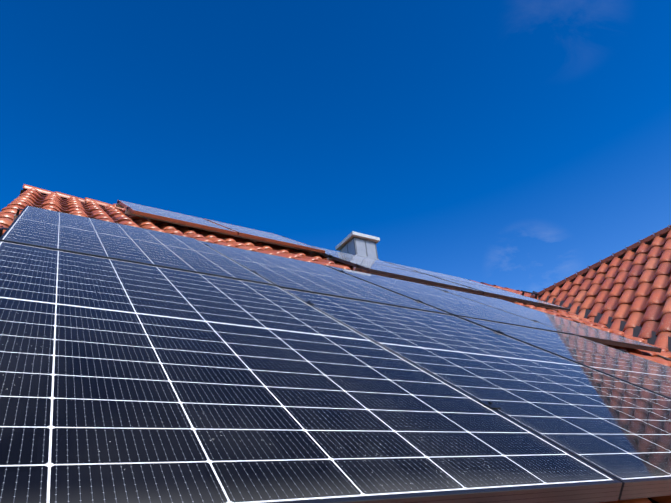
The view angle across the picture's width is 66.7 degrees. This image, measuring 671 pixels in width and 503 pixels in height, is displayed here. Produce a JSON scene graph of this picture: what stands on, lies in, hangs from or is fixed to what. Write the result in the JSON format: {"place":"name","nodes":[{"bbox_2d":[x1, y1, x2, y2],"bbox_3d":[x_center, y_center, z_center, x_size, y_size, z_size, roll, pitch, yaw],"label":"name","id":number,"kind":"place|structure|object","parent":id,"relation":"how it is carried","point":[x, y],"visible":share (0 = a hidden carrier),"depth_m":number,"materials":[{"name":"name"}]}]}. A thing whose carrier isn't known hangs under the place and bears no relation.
{"place":"outdoors","nodes":[
{"label":"outdoors","id":0,"kind":"place"},
{"bbox_2d":[0,0,670,292],"label":"sky","id":1,"kind":"structure","parent":0,"point":[523,145],"materials":[{"name":"blue"}]},
{"bbox_2d":[530,225,670,297],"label":"roof ridge","id":2,"kind":"structure","parent":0,"point":[630,247],"depth_m":8.23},
{"bbox_2d":[534,225,669,295],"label":"cross gable ridge clips","id":3,"kind":"object","parent":2,"relation":"attached to","point":[600,259],"visible":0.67,"depth_m":8.27,"materials":[{"name":"brown metal"}]},
{"bbox_2d":[534,229,669,297],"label":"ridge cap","id":4,"kind":"object","parent":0,"point":[610,260],"visible":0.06,"depth_m":8.14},
{"bbox_2d":[538,233,667,312],"bbox_3d":[4.942,0.976,6.968,5.891,2.688,7.797,12,-34,-29],"label":"cross gable underlay","id":5,"kind":"object","parent":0,"point":[622,256],"depth_m":8.16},
{"bbox_3d":[2.046,3.931,7.184,12.011,8.330,13.290,12,-34,-29],"label":"house","id":6,"kind":"object","parent":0,"visible":0},
{"bbox_2d":[68,210,658,502],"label":"roof underlay","id":7,"kind":"object","parent":6,"relation":"on","point":[652,500],"depth_m":1.27,"materials":[{"name":"black"}]},
{"bbox_2d":[0,188,670,502],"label":"roof tiles","id":8,"kind":"object","parent":7,"relation":"on","point":[33,197],"visible":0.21,"depth_m":5.45,"materials":[{"name":"ceramic"}]},
{"bbox_2d":[0,206,274,285],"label":"solar module","id":9,"kind":"object","parent":8,"relation":"on","point":[44,228],"visible":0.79,"depth_m":2.62,"materials":[{"name":"blue glass"}]},
{"bbox_2d":[117,200,237,234],"bbox_3d":[-2.004,-0.434,6.283,1.134,0.037,1.722,12,3,-29],"label":"solar module","id":10,"kind":"object","parent":8,"relation":"on","point":[152,212],"visible":0.96,"depth_m":5.81,"materials":[{"name":"glass"},{"name":"metal"}]},
{"bbox_2d":[203,218,324,252],"bbox_3d":[-1.016,-0.227,6.846,1.134,0.037,1.722,12,3,-29],"label":"solar module","id":11,"kind":"object","parent":8,"relation":"on","point":[259,235],"visible":0.9,"depth_m":6.38,"materials":[{"name":"glass"}]},
{"bbox_2d":[23,184,529,293],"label":"ridge caps","id":12,"kind":"object","parent":8,"relation":"on","point":[60,194],"visible":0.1,"depth_m":6.82,"materials":[{"name":"ceramic"}]},
{"bbox_2d":[13,203,557,310],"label":"mounting rails","id":13,"kind":"object","parent":8,"relation":"on","point":[239,236],"visible":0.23,"depth_m":6.22,"materials":[{"name":"metal"}]},
{"bbox_2d":[0,200,627,411],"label":"module clamps","id":14,"kind":"object","parent":13,"relation":"attached to","point":[490,404],"visible":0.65,"depth_m":2.70,"materials":[{"name":"grey metal"}]},
{"bbox_2d":[0,241,621,502],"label":"solar module","id":15,"kind":"object","parent":8,"relation":"on","point":[125,382],"visible":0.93,"depth_m":0.90,"materials":[{"name":"black glass"}]},
{"bbox_2d":[198,240,451,314],"bbox_3d":[-0.202,0.158,3.493,1.134,0.037,1.722,12,3,-29],"label":"solar module","id":16,"kind":"object","parent":8,"relation":"on","point":[293,274],"visible":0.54,"depth_m":3.22,"materials":[{"name":"blue glass"}]},
{"bbox_2d":[335,231,379,259],"bbox_3d":[0.458,0.355,9.358,0.700,1.402,0.915,12,-34,-29],"label":"chimney","id":17,"kind":"object","parent":8,"relation":"on","point":[358,244],"visible":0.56,"depth_m":9.36,"materials":[{"name":"white metal"}]},
{"bbox_2d":[314,247,423,273],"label":"solar module","id":18,"kind":"object","parent":8,"relation":"on","point":[355,257],"visible":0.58,"depth_m":7.38,"materials":[{"name":"blue glass"}]},
{"bbox_2d":[322,253,482,293],"bbox_3d":[0.828,0.273,6.405,1.722,0.036,1.134,12,3,-29],"label":"solar module","id":19,"kind":"object","parent":8,"relation":"on","point":[393,272],"visible":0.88,"depth_m":6.13,"materials":[{"name":"blue glass"}]},
{"bbox_2d":[384,261,505,290],"bbox_3d":[1.767,0.411,8.267,1.722,0.035,1.134,12,3,-29],"label":"solar module","id":20,"kind":"object","parent":8,"relation":"on","point":[442,275],"visible":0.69,"depth_m":8.23,"materials":[{"name":"blue glass"}]},
{"bbox_2d":[325,265,573,334],"bbox_3d":[0.788,0.367,4.063,1.134,0.036,1.722,12,3,-29],"label":"solar module","id":21,"kind":"object","parent":8,"relation":"on","point":[451,303],"visible":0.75,"depth_m":3.83,"materials":[{"name":"blue glass"}]},
{"bbox_2d":[282,288,670,499],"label":"solar module","id":22,"kind":"object","parent":8,"relation":"on","point":[617,429],"visible":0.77,"depth_m":1.62,"materials":[{"name":"blue glass"}]},
{"bbox_2d":[427,274,569,310],"bbox_3d":[2.312,0.586,7.266,1.722,0.037,1.134,12,3,-29],"label":"solar module","id":23,"kind":"object","parent":8,"relation":"on","point":[485,290],"visible":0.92,"depth_m":7.03,"materials":[{"name":"blue glass"}]},
{"bbox_2d":[521,290,539,298],"bbox_3d":[3.345,0.800,8.887,0.460,0.123,0.184,12,-34,-29],"label":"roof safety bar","id":24,"kind":"object","parent":8,"relation":"on","point":[523,292],"visible":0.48,"depth_m":8.85,"materials":[{"name":"grey metal"}]},
{"bbox_2d":[424,284,661,352],"bbox_3d":[1.769,0.576,4.630,1.134,0.036,1.722,12,3,-29],"label":"solar module","id":25,"kind":"object","parent":8,"relation":"on","point":[587,332],"visible":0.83,"depth_m":4.33,"materials":[{"name":"blue glass"}]},
{"bbox_2d":[457,316,670,398],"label":"solar module","id":26,"kind":"object","parent":8,"relation":"on","point":[646,374],"visible":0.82,"depth_m":2.72,"materials":[{"name":"blue glass"}]},
{"bbox_2d":[531,291,670,359],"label":"valley flashing","id":27,"kind":"object","parent":8,"relation":"on","point":[636,332],"visible":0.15,"depth_m":6.15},
{"bbox_2d":[537,230,670,348],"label":"cross gable tiles","id":28,"kind":"object","parent":6,"relation":"attached to","point":[619,290],"visible":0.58,"depth_m":6.88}
]}

